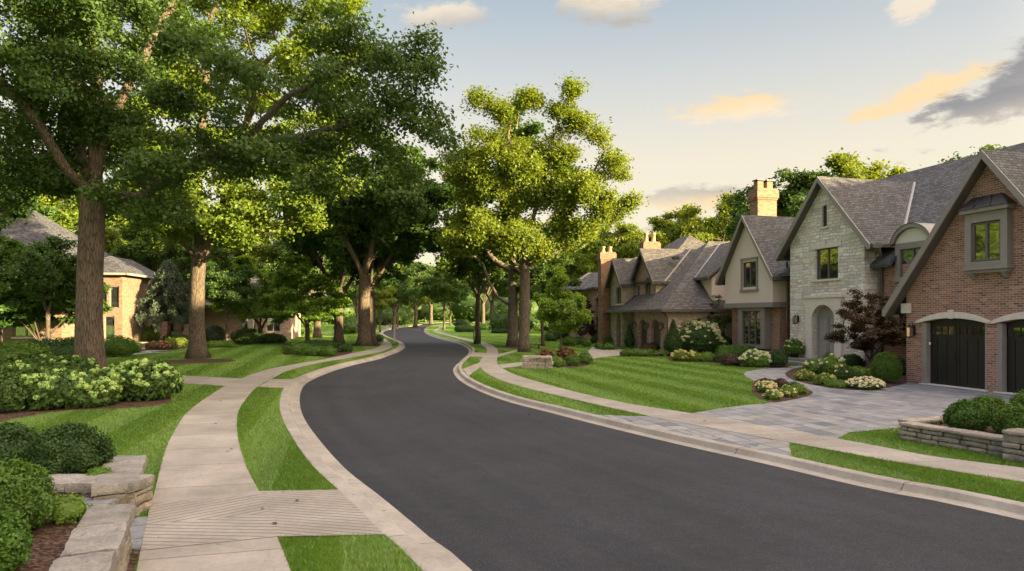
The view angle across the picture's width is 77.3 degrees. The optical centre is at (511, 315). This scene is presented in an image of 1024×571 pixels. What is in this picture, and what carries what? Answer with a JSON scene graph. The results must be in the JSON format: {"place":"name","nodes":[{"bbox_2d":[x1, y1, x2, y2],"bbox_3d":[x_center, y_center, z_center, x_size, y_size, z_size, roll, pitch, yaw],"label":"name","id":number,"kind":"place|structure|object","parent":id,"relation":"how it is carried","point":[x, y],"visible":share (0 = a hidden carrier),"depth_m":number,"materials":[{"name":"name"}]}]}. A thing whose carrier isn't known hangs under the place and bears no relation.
{"place":"outdoors","nodes":[
{"label":"outdoors","id":0,"kind":"place"},
{"bbox_2d":[13,512,85,570],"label":"mulch bed","id":1,"kind":"object","parent":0,"point":[51,540],"depth_m":5.88,"materials":[{"name":"wood"}]},
{"bbox_2d":[0,506,35,570],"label":"boxwood","id":2,"kind":"object","parent":1,"relation":"on","point":[16,538],"visible":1,"depth_m":5.20,"materials":[{"name":"green plant"}]},
{"bbox_2d":[0,455,56,529],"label":"boxwood","id":3,"kind":"object","parent":1,"relation":"on","point":[22,490],"visible":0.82,"depth_m":6.08,"materials":[{"name":"green plant"}]},
{"bbox_2d":[43,492,92,525],"bbox_3d":[-4.563,1.963,6.550,0.444,0.324,0.454,0,0,0],"label":"ground cover","id":4,"kind":"object","parent":1,"relation":"on","point":[71,507],"visible":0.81,"depth_m":6.46,"materials":[{"name":"green plant"}]},
{"bbox_2d":[183,376,240,385],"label":"path","id":5,"kind":"structure","parent":0,"point":[217,381],"depth_m":24.69,"materials":[{"name":"concrete"}]},
{"bbox_2d":[137,330,391,570],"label":"sidewalk","id":6,"kind":"structure","parent":0,"point":[201,457],"depth_m":10.16,"materials":[{"name":"concrete"}]},
{"bbox_2d":[141,491,276,549],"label":"ramp paving","id":7,"kind":"structure","parent":6,"relation":"on","point":[192,520],"depth_m":7.76,"materials":[{"name":"concrete"}]},
{"bbox_2d":[259,490,382,536],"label":"ramp paving","id":8,"kind":"structure","parent":0,"point":[321,512],"depth_m":8.01,"materials":[{"name":"concrete"}]},
{"bbox_2d":[0,319,1023,570],"bbox_3d":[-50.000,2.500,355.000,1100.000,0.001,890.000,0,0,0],"label":"lawn","id":9,"kind":"structure","parent":0,"point":[327,329],"depth_m":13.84,"materials":[{"name":"plant"}]},
{"bbox_2d":[0,152,61,221],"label":"street tree","id":10,"kind":"object","parent":9,"relation":"on","point":[47,211],"visible":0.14,"depth_m":56.80,"materials":[{"name":"green plant"}]},
{"bbox_2d":[0,198,66,341],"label":"ornamental tree","id":11,"kind":"object","parent":9,"relation":"on","point":[41,313],"visible":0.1,"depth_m":47.51,"materials":[{"name":"green plant"}]},
{"bbox_2d":[0,232,111,341],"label":"street tree","id":12,"kind":"object","parent":9,"relation":"on","point":[52,262],"visible":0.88,"depth_m":42.29,"materials":[{"name":"green plant"}]},
{"bbox_2d":[0,238,114,340],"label":"ornamental tree","id":13,"kind":"object","parent":9,"relation":"on","point":[14,312],"visible":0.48,"depth_m":44.66,"materials":[{"name":"green plant"}]},
{"bbox_2d":[0,208,159,345],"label":"tan brick house","id":14,"kind":"structure","parent":9,"relation":"on","point":[127,280],"depth_m":53.81,"materials":[{"name":"brick"}]},
{"bbox_2d":[0,395,171,421],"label":"mulch bed","id":15,"kind":"object","parent":9,"relation":"on","point":[6,415],"visible":0.12,"depth_m":17.20,"materials":[{"name":"soil"}]},
{"bbox_2d":[0,361,28,412],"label":"shrub","id":16,"kind":"object","parent":15,"relation":"on","point":[12,394],"visible":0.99,"depth_m":16.31,"materials":[{"name":"green plant"}]},
{"bbox_2d":[0,351,49,367],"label":"hydrangea","id":17,"kind":"object","parent":15,"relation":"on","point":[29,358],"visible":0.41,"depth_m":23.31,"materials":[{"name":"green plant"}]},
{"bbox_2d":[0,361,49,375],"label":"hydrangea","id":18,"kind":"object","parent":15,"relation":"on","point":[26,369],"visible":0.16,"depth_m":18.28,"materials":[{"name":"green plant"}]},
{"bbox_2d":[0,339,52,361],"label":"shrub","id":19,"kind":"object","parent":15,"relation":"on","point":[17,346],"visible":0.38,"depth_m":27.43,"materials":[{"name":"green plant"}]},
{"bbox_2d":[32,337,73,356],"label":"shrub","id":20,"kind":"object","parent":15,"relation":"on","point":[61,346],"visible":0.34,"depth_m":31.42,"materials":[{"name":"green plant"}]},
{"bbox_2d":[20,363,92,409],"bbox_3d":[-12.453,1.933,17.527,2.224,1.248,2.018,0,0,0],"label":"hydrangea","id":21,"kind":"object","parent":15,"relation":"on","point":[54,386],"visible":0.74,"depth_m":16.95,"materials":[{"name":"green plant"}]},
{"bbox_2d":[39,353,102,375],"bbox_3d":[-16.062,1.951,23.155,2.372,1.257,2.062,0,0,0],"label":"hydrangea","id":22,"kind":"object","parent":15,"relation":"on","point":[87,366],"visible":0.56,"depth_m":22.95,"materials":[{"name":"green plant"}]},
{"bbox_2d":[62,373,122,407],"bbox_3d":[-11.690,2.056,17.674,1.621,1.024,1.486,0,0,0],"label":"hydrangea","id":23,"kind":"object","parent":15,"relation":"on","point":[103,391],"visible":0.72,"depth_m":17.38,"materials":[{"name":"green plant"}]},
{"bbox_2d":[107,357,181,400],"bbox_3d":[-11.036,1.895,19.146,2.131,1.312,1.916,0,0,0],"label":"hydrangea","id":24,"kind":"object","parent":15,"relation":"on","point":[136,378],"visible":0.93,"depth_m":18.69,"materials":[{"name":"green plant"}]},
{"bbox_2d":[0,0,473,368],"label":"maple tree","id":25,"kind":"object","parent":15,"relation":"on","point":[87,117],"visible":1,"depth_m":22.63,"materials":[{"name":"green plant"}]},
{"bbox_2d":[29,455,153,516],"bbox_3d":[-6.917,2.319,8.590,4.586,0.562,1.762,0,0,0],"label":"stone planter","id":26,"kind":"object","parent":9,"relation":"on","point":[129,481],"visible":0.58,"depth_m":8.02,"materials":[{"name":"stone"}]},
{"bbox_2d":[0,421,38,468],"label":"boxwood","id":27,"kind":"object","parent":26,"relation":"on","point":[14,438],"visible":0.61,"depth_m":8.61,"materials":[{"name":"green plant"}]},
{"bbox_2d":[19,420,116,474],"bbox_3d":[-6.076,1.795,8.755,1.120,0.755,1.039,0,0,0],"label":"boxwood","id":28,"kind":"object","parent":26,"relation":"on","point":[70,448],"visible":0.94,"depth_m":8.51,"materials":[{"name":"green plant"}]},
{"bbox_2d":[50,504,133,570],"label":"stone wall","id":29,"kind":"structure","parent":9,"relation":"on","point":[98,540],"depth_m":5.71,"materials":[{"name":"stone"}]},
{"bbox_2d":[35,195,165,256],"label":"street tree","id":30,"kind":"object","parent":9,"relation":"on","point":[66,219],"visible":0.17,"depth_m":67.47,"materials":[{"name":"green plant"}]},
{"bbox_2d":[104,334,138,356],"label":"shrub","id":31,"kind":"object","parent":9,"relation":"on","point":[118,345],"visible":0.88,"depth_m":38.82,"materials":[{"name":"green plant"}]},
{"bbox_2d":[129,517,146,550],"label":"stepping slab","id":32,"kind":"structure","parent":9,"relation":"on","point":[138,527],"depth_m":7.31,"materials":[{"name":"stone"}]},
{"bbox_2d":[129,340,187,352],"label":"mulch bed","id":33,"kind":"object","parent":9,"relation":"on","point":[180,347],"visible":0.06,"depth_m":48.81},
{"bbox_2d":[134,259,189,339],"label":"weeping spruce","id":34,"kind":"object","parent":33,"relation":"on","point":[166,297],"visible":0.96,"depth_m":56.20,"materials":[{"name":"green plant"}]},
{"bbox_2d":[106,218,239,333],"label":"street tree","id":35,"kind":"object","parent":9,"relation":"on","point":[151,255],"visible":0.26,"depth_m":64.05,"materials":[{"name":"green plant"}]},
{"bbox_2d":[156,359,234,363],"bbox_3d":[-17.411,2.488,35.088,4.298,0.001,3.792,0,0,0],"label":"mulch bed","id":36,"kind":"object","parent":9,"relation":"on","point":[187,361],"visible":0.81,"depth_m":34.92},
{"bbox_2d":[205,324,224,341],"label":"shrub","id":37,"kind":"object","parent":9,"relation":"on","point":[215,333],"visible":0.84,"depth_m":59.07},
{"bbox_2d":[60,0,374,358],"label":"maple tree","id":38,"kind":"object","parent":9,"relation":"on","point":[224,220],"visible":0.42,"depth_m":36.14,"materials":[{"name":"green plant"}]},
{"bbox_2d":[182,261,258,340],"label":"street tree","id":39,"kind":"object","parent":9,"relation":"on","point":[215,293],"visible":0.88,"depth_m":53.91,"materials":[{"name":"green plant"}]},
{"bbox_2d":[160,274,300,339],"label":"porch house","id":40,"kind":"structure","parent":9,"relation":"on","point":[290,328],"depth_m":67.83,"materials":[{"name":"brick"}]},
{"bbox_2d":[229,327,265,343],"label":"shrub","id":41,"kind":"object","parent":9,"relation":"on","point":[246,335],"visible":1,"depth_m":55.90,"materials":[{"name":"green plant"}]},
{"bbox_2d":[211,204,287,280],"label":"street tree","id":42,"kind":"object","parent":9,"relation":"on","point":[266,253],"visible":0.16,"depth_m":76.32,"materials":[{"name":"green plant"}]},
{"bbox_2d":[207,255,299,332],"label":"ornamental tree","id":43,"kind":"object","parent":9,"relation":"on","point":[251,308],"visible":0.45,"depth_m":59.17,"materials":[{"name":"green plant"}]},
{"bbox_2d":[253,226,348,337],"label":"street tree","id":44,"kind":"object","parent":9,"relation":"on","point":[273,266],"visible":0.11,"depth_m":71.93,"materials":[{"name":"green plant"}]},
{"bbox_2d":[281,344,350,356],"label":"mulch bed","id":45,"kind":"object","parent":9,"relation":"on","point":[342,353],"visible":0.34,"depth_m":41.22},
{"bbox_2d":[257,252,355,340],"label":"ornamental tree","id":46,"kind":"object","parent":45,"relation":"on","point":[314,309],"visible":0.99,"depth_m":54.16,"materials":[{"name":"green plant"}]},
{"bbox_2d":[275,198,420,343],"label":"street tree","id":47,"kind":"object","parent":9,"relation":"on","point":[311,245],"visible":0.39,"depth_m":55.16,"materials":[{"name":"green plant"}]},
{"bbox_2d":[321,274,387,317],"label":"street tree","id":48,"kind":"object","parent":9,"relation":"on","point":[352,289],"visible":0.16,"depth_m":114.39,"materials":[{"name":"green plant"}]},
{"bbox_2d":[345,344,394,345],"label":"mulch bed","id":49,"kind":"object","parent":9,"relation":"on","point":[372,344],"visible":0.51,"depth_m":55.68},
{"bbox_2d":[262,130,457,345],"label":"street tree","id":50,"kind":"object","parent":49,"relation":"on","point":[383,223],"visible":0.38,"depth_m":51.26,"materials":[{"name":"green plant"}]},
{"bbox_2d":[306,179,439,343],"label":"street tree","id":51,"kind":"object","parent":9,"relation":"on","point":[409,250],"visible":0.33,"depth_m":54.42,"materials":[{"name":"green plant"}]},
{"bbox_2d":[356,285,397,331],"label":"street tree","id":52,"kind":"object","parent":9,"relation":"on","point":[381,296],"visible":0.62,"depth_m":96.56,"materials":[{"name":"green plant"}]},
{"bbox_2d":[378,271,420,328],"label":"street tree","id":53,"kind":"object","parent":9,"relation":"on","point":[405,292],"visible":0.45,"depth_m":120.46,"materials":[{"name":"green plant"}]},
{"bbox_2d":[398,262,440,326],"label":"street tree","id":54,"kind":"object","parent":9,"relation":"on","point":[416,272],"visible":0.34,"depth_m":143.66,"materials":[{"name":"green plant"}]},
{"bbox_2d":[301,287,569,335],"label":"undergrowth","id":55,"kind":"object","parent":9,"relation":"on","point":[465,309],"visible":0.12,"depth_m":188.43,"materials":[{"name":"green plant"}]},
{"bbox_2d":[0,0,1023,295],"label":"sky","id":56,"kind":"structure","parent":0,"point":[706,98],"materials":[{"name":"blue"}]},
{"bbox_2d":[498,347,623,367],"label":"path","id":57,"kind":"structure","parent":0,"point":[596,353],"depth_m":41.32,"materials":[{"name":"concrete"}]},
{"bbox_2d":[300,322,1023,570],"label":"road","id":58,"kind":"structure","parent":0,"point":[489,483],"depth_m":9.29,"materials":[{"name":"asphalt"}]},
{"bbox_2d":[280,322,471,570],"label":"kerb","id":59,"kind":"structure","parent":58,"relation":"on","point":[423,549],"depth_m":9.40,"materials":[{"name":"concrete"}]},
{"bbox_2d":[424,323,1023,519],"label":"kerb","id":60,"kind":"structure","parent":58,"relation":"on","point":[990,504],"depth_m":11.20,"materials":[{"name":"concrete"}]},
{"bbox_2d":[600,415,791,455],"bbox_3d":[3.932,2.492,13.994,1.108,0.001,5.589,0,0,-32],"label":"driveway apron","id":61,"kind":"object","parent":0,"point":[762,443],"visible":1,"depth_m":13.45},
{"bbox_2d":[426,322,1023,501],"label":"lawn","id":62,"kind":"structure","parent":0,"point":[448,330],"depth_m":23.67,"materials":[{"name":"plant"}]},
{"bbox_2d":[416,270,471,329],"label":"street tree","id":63,"kind":"object","parent":62,"relation":"on","point":[451,289],"visible":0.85,"depth_m":112.69,"materials":[{"name":"green plant"}]},
{"bbox_2d":[424,211,540,343],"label":"street tree","id":64,"kind":"object","parent":62,"relation":"on","point":[461,269],"visible":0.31,"depth_m":56.79,"materials":[{"name":"green plant"}]},
{"bbox_2d":[459,260,516,322],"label":"street tree","id":65,"kind":"object","parent":62,"relation":"on","point":[501,287],"visible":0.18,"depth_m":126.39,"materials":[{"name":"green plant"}]},
{"bbox_2d":[496,346,517,347],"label":"mulch bed","id":66,"kind":"object","parent":62,"relation":"on","point":[507,346],"visible":0.71,"depth_m":52.04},
{"bbox_2d":[405,97,586,345],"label":"shade tree","id":67,"kind":"object","parent":66,"relation":"on","point":[435,196],"visible":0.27,"depth_m":52.38,"materials":[{"name":"green plant"}]},
{"bbox_2d":[521,355,552,368],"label":"stone block","id":68,"kind":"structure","parent":62,"relation":"on","point":[536,362],"depth_m":30.04,"materials":[{"name":"stone"}]},
{"bbox_2d":[432,71,649,351],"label":"shade tree","id":69,"kind":"object","parent":62,"relation":"on","point":[480,225],"visible":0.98,"depth_m":43.51,"materials":[{"name":"green plant"}]},
{"bbox_2d":[504,253,582,345],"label":"street tree","id":70,"kind":"object","parent":62,"relation":"on","point":[538,281],"visible":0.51,"depth_m":52.31,"materials":[{"name":"green plant"}]},
{"bbox_2d":[516,218,608,309],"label":"street tree","id":71,"kind":"object","parent":62,"relation":"on","point":[586,262],"visible":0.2,"depth_m":85.05,"materials":[{"name":"green plant"}]},
{"bbox_2d":[553,355,592,367],"bbox_3d":[3.004,2.486,35.792,3.082,0.001,10.126,0,0,6],"label":"mulch bed","id":72,"kind":"object","parent":62,"relation":"on","point":[579,365],"visible":0.18,"depth_m":32.08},
{"bbox_2d":[532,263,594,351],"bbox_3d":[2.913,-0.274,36.399,3.620,5.551,3.258,0,0,0],"label":"young tree","id":73,"kind":"object","parent":72,"relation":"on","point":[552,304],"visible":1,"depth_m":36.26,"materials":[{"name":"green plant"}]},
{"bbox_2d":[577,298,597,335],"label":"ornamental tree","id":74,"kind":"object","parent":62,"relation":"on","point":[589,328],"visible":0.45,"depth_m":59.84,"materials":[{"name":"brown plant"}]},
{"bbox_2d":[561,257,636,338],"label":"brick house","id":75,"kind":"structure","parent":62,"relation":"on","point":[587,288],"depth_m":63.49,"materials":[{"name":"brick"}]},
{"bbox_2d":[568,221,667,268],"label":"street tree","id":76,"kind":"object","parent":62,"relation":"on","point":[626,235],"visible":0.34,"depth_m":91.97,"materials":[{"name":"green plant"}]},
{"bbox_2d":[619,351,669,356],"bbox_3d":[8.980,2.486,43.228,3.347,0.001,9.097,0,0,14],"label":"mulch bed","id":77,"kind":"object","parent":62,"relation":"on","point":[645,356],"visible":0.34,"depth_m":39.19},
{"bbox_2d":[620,348,656,356],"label":"hedge","id":78,"kind":"object","parent":77,"relation":"on","point":[641,352],"visible":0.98,"depth_m":39.27,"materials":[{"name":"green plant"}]},
{"bbox_2d":[597,233,731,352],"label":"brick house","id":79,"kind":"structure","parent":62,"relation":"on","point":[651,291],"depth_m":48.15,"materials":[{"name":"stone"}]},
{"bbox_2d":[646,191,749,242],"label":"street tree","id":80,"kind":"object","parent":62,"relation":"on","point":[684,216],"visible":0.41,"depth_m":105.33,"materials":[{"name":"green plant"}]},
{"bbox_2d":[666,353,790,367],"bbox_3d":[13.327,2.486,39.622,7.311,0.001,18.126,0,0,16],"label":"mulch bed","id":81,"kind":"object","parent":62,"relation":"on","point":[669,357],"visible":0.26,"depth_m":32.74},
{"bbox_2d":[662,319,683,352],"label":"cone yew","id":82,"kind":"object","parent":81,"relation":"on","point":[673,341],"visible":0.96,"depth_m":40.22,"materials":[{"name":"green plant"}]},
{"bbox_2d":[677,320,725,353],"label":"panicle hydrangea","id":83,"kind":"object","parent":81,"relation":"on","point":[698,336],"visible":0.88,"depth_m":40.29,"materials":[{"name":"green plant"}]},
{"bbox_2d":[696,294,731,345],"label":"small tree","id":84,"kind":"object","parent":81,"relation":"on","point":[725,319],"visible":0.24,"depth_m":42.96,"materials":[{"name":"green plant"}]},
{"bbox_2d":[738,348,771,366],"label":"shrub","id":85,"kind":"object","parent":81,"relation":"on","point":[755,357],"visible":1,"depth_m":30.93,"materials":[{"name":"white plant"}]},
{"bbox_2d":[769,349,787,366],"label":"shrub","id":86,"kind":"object","parent":81,"relation":"on","point":[779,358],"visible":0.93,"depth_m":31.12,"materials":[{"name":"green plant"}]},
{"bbox_2d":[720,167,837,240],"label":"street tree","id":87,"kind":"object","parent":62,"relation":"on","point":[799,189],"visible":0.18,"depth_m":63.36,"materials":[{"name":"green plant"}]},
{"bbox_2d":[752,379,812,401],"bbox_3d":[9.151,2.484,21.772,1.862,0.001,7.342,0,0,19],"label":"mulch bed","id":88,"kind":"object","parent":62,"relation":"on","point":[760,394],"visible":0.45,"depth_m":19.97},
{"bbox_2d":[783,338,805,357],"bbox_3d":[15.051,1.832,34.162,1.173,1.336,1.112,0,0,-18],"label":"planter","id":89,"kind":"object","parent":62,"relation":"on","point":[795,348],"visible":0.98,"depth_m":33.94,"materials":[{"name":"green plant"}]},
{"bbox_2d":[785,367,905,389],"bbox_3d":[14.782,2.484,28.311,4.621,0.001,15.091,0,0,29],"label":"mulch bed","id":90,"kind":"object","parent":62,"relation":"on","point":[891,383],"visible":0.27,"depth_m":24.23,"materials":[{"name":"soil"}]},
{"bbox_2d":[801,357,823,373],"bbox_3d":[13.057,2.132,27.553,1.068,0.757,1.032,0,0,0],"label":"flower mound","id":91,"kind":"object","parent":90,"relation":"on","point":[812,364],"visible":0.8,"depth_m":27.33,"materials":[{"name":"green plant"}]},
{"bbox_2d":[817,353,845,374],"bbox_3d":[13.610,2.041,27.059,1.138,0.942,1.148,0,0,-28],"label":"flower mound","id":92,"kind":"object","parent":90,"relation":"on","point":[832,363],"visible":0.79,"depth_m":26.85,"materials":[{"name":"green plant"}]},
{"bbox_2d":[834,364,855,379],"bbox_3d":[12.974,2.194,24.970,0.783,0.609,0.777,0,0,0],"label":"flower mound","id":93,"kind":"object","parent":90,"relation":"on","point":[846,372],"visible":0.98,"depth_m":24.78,"materials":[{"name":"green plant"}]},
{"bbox_2d":[824,288,905,364],"bbox_3d":[15.952,0.641,28.080,4.411,3.727,4.207,0,0,0],"label":"ornamental tree","id":94,"kind":"object","parent":90,"relation":"on","point":[895,330],"visible":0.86,"depth_m":27.57,"materials":[{"name":"red plant"}]},
{"bbox_2d":[845,376,885,389],"bbox_3d":[12.066,2.287,21.940,1.244,0.463,1.242,0,0,0],"label":"flower mound","id":95,"kind":"object","parent":90,"relation":"on","point":[866,382],"visible":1,"depth_m":21.62,"materials":[{"name":"white plant"}]},
{"bbox_2d":[869,351,902,381],"bbox_3d":[13.983,1.881,23.927,1.073,1.132,1.075,0,0,0],"label":"boxwood","id":96,"kind":"object","parent":90,"relation":"on","point":[886,366],"visible":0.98,"depth_m":23.65,"materials":[{"name":"green plant"}]},
{"bbox_2d":[777,147,920,216],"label":"street tree","id":97,"kind":"object","parent":62,"relation":"on","point":[841,165],"visible":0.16,"depth_m":62.54,"materials":[{"name":"green plant"}]},
{"bbox_2d":[715,143,1023,394],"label":"brick house","id":98,"kind":"structure","parent":62,"relation":"on","point":[935,253],"depth_m":29.94,"materials":[{"name":"stone"}]},
{"bbox_2d":[743,261,755,287],"bbox_3d":[14.568,-2.525,39.039,0.074,1.550,1.380,0,0,-15],"label":"window","id":99,"kind":"structure","parent":98,"relation":"in","point":[749,268],"depth_m":39.18,"materials":[{"name":"glass"}]},
{"bbox_2d":[738,307,770,348],"bbox_3d":[14.797,0.725,39.067,0.530,2.450,2.600,0,0,-15],"label":"bay window","id":100,"kind":"structure","parent":98,"relation":"in","point":[754,324],"depth_m":38.67,"materials":[{"name":"paint"}]},
{"bbox_2d":[818,305,833,357],"bbox_3d":[16.182,0.810,32.752,0.167,2.792,1.612,0,0,-15],"label":"front door","id":101,"kind":"structure","parent":98,"relation":"in","point":[825,315],"depth_m":33.01,"materials":[{"name":"grey paint"}]},
{"bbox_2d":[817,247,837,279],"bbox_3d":[16.146,-2.660,32.608,0.074,1.580,1.580,0,0,-15],"label":"window","id":102,"kind":"structure","parent":98,"relation":"in","point":[827,259],"depth_m":32.71,"materials":[{"name":"glass"}]},
{"bbox_2d":[928,318,984,388],"bbox_3d":[15.591,1.290,22.415,0.157,2.420,2.420,0,0,-15],"label":"garage door","id":103,"kind":"structure","parent":98,"relation":"in","point":[957,347],"depth_m":22.35,"materials":[{"name":"black paint"}]},
{"bbox_2d":[956,192,1016,279],"bbox_3d":[15.565,-2.596,21.011,0.469,2.775,1.745,0,0,-15],"label":"box window","id":104,"kind":"structure","parent":98,"relation":"in","point":[988,220],"depth_m":20.92,"materials":[{"name":"paint"}]},
{"bbox_2d":[1003,320,1023,392],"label":"garage door","id":105,"kind":"structure","parent":98,"relation":"in","point":[1015,329],"depth_m":20.50,"materials":[{"name":"black paint"}]},
{"bbox_2d":[898,415,1023,462],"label":"stone planter","id":106,"kind":"object","parent":62,"relation":"on","point":[1008,444],"visible":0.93,"depth_m":11.94,"materials":[{"name":"stone"}]},
{"bbox_2d":[940,398,991,430],"bbox_3d":[8.983,1.931,12.628,0.836,0.629,0.832,0,0,0],"label":"boxwood","id":107,"kind":"object","parent":106,"relation":"on","point":[965,413],"visible":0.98,"depth_m":12.42,"materials":[{"name":"green plant"}]},
{"bbox_2d":[969,395,1007,414],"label":"boxwood","id":108,"kind":"object","parent":106,"relation":"in","point":[990,402],"visible":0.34,"depth_m":13.09,"materials":[{"name":"green plant"}]},
{"bbox_2d":[987,401,1023,434],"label":"boxwood","id":109,"kind":"object","parent":106,"relation":"on","point":[1006,417],"visible":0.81,"depth_m":11.80,"materials":[{"name":"green plant"}]},
{"bbox_2d":[433,327,1023,481],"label":"sidewalk","id":110,"kind":"structure","parent":0,"point":[488,364],"depth_m":13.76,"materials":[{"name":"concrete"}]},
{"bbox_2d":[694,365,1015,437],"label":"driveway","id":111,"kind":"structure","parent":0,"point":[828,412],"depth_m":17.43,"materials":[{"name":"stone"}]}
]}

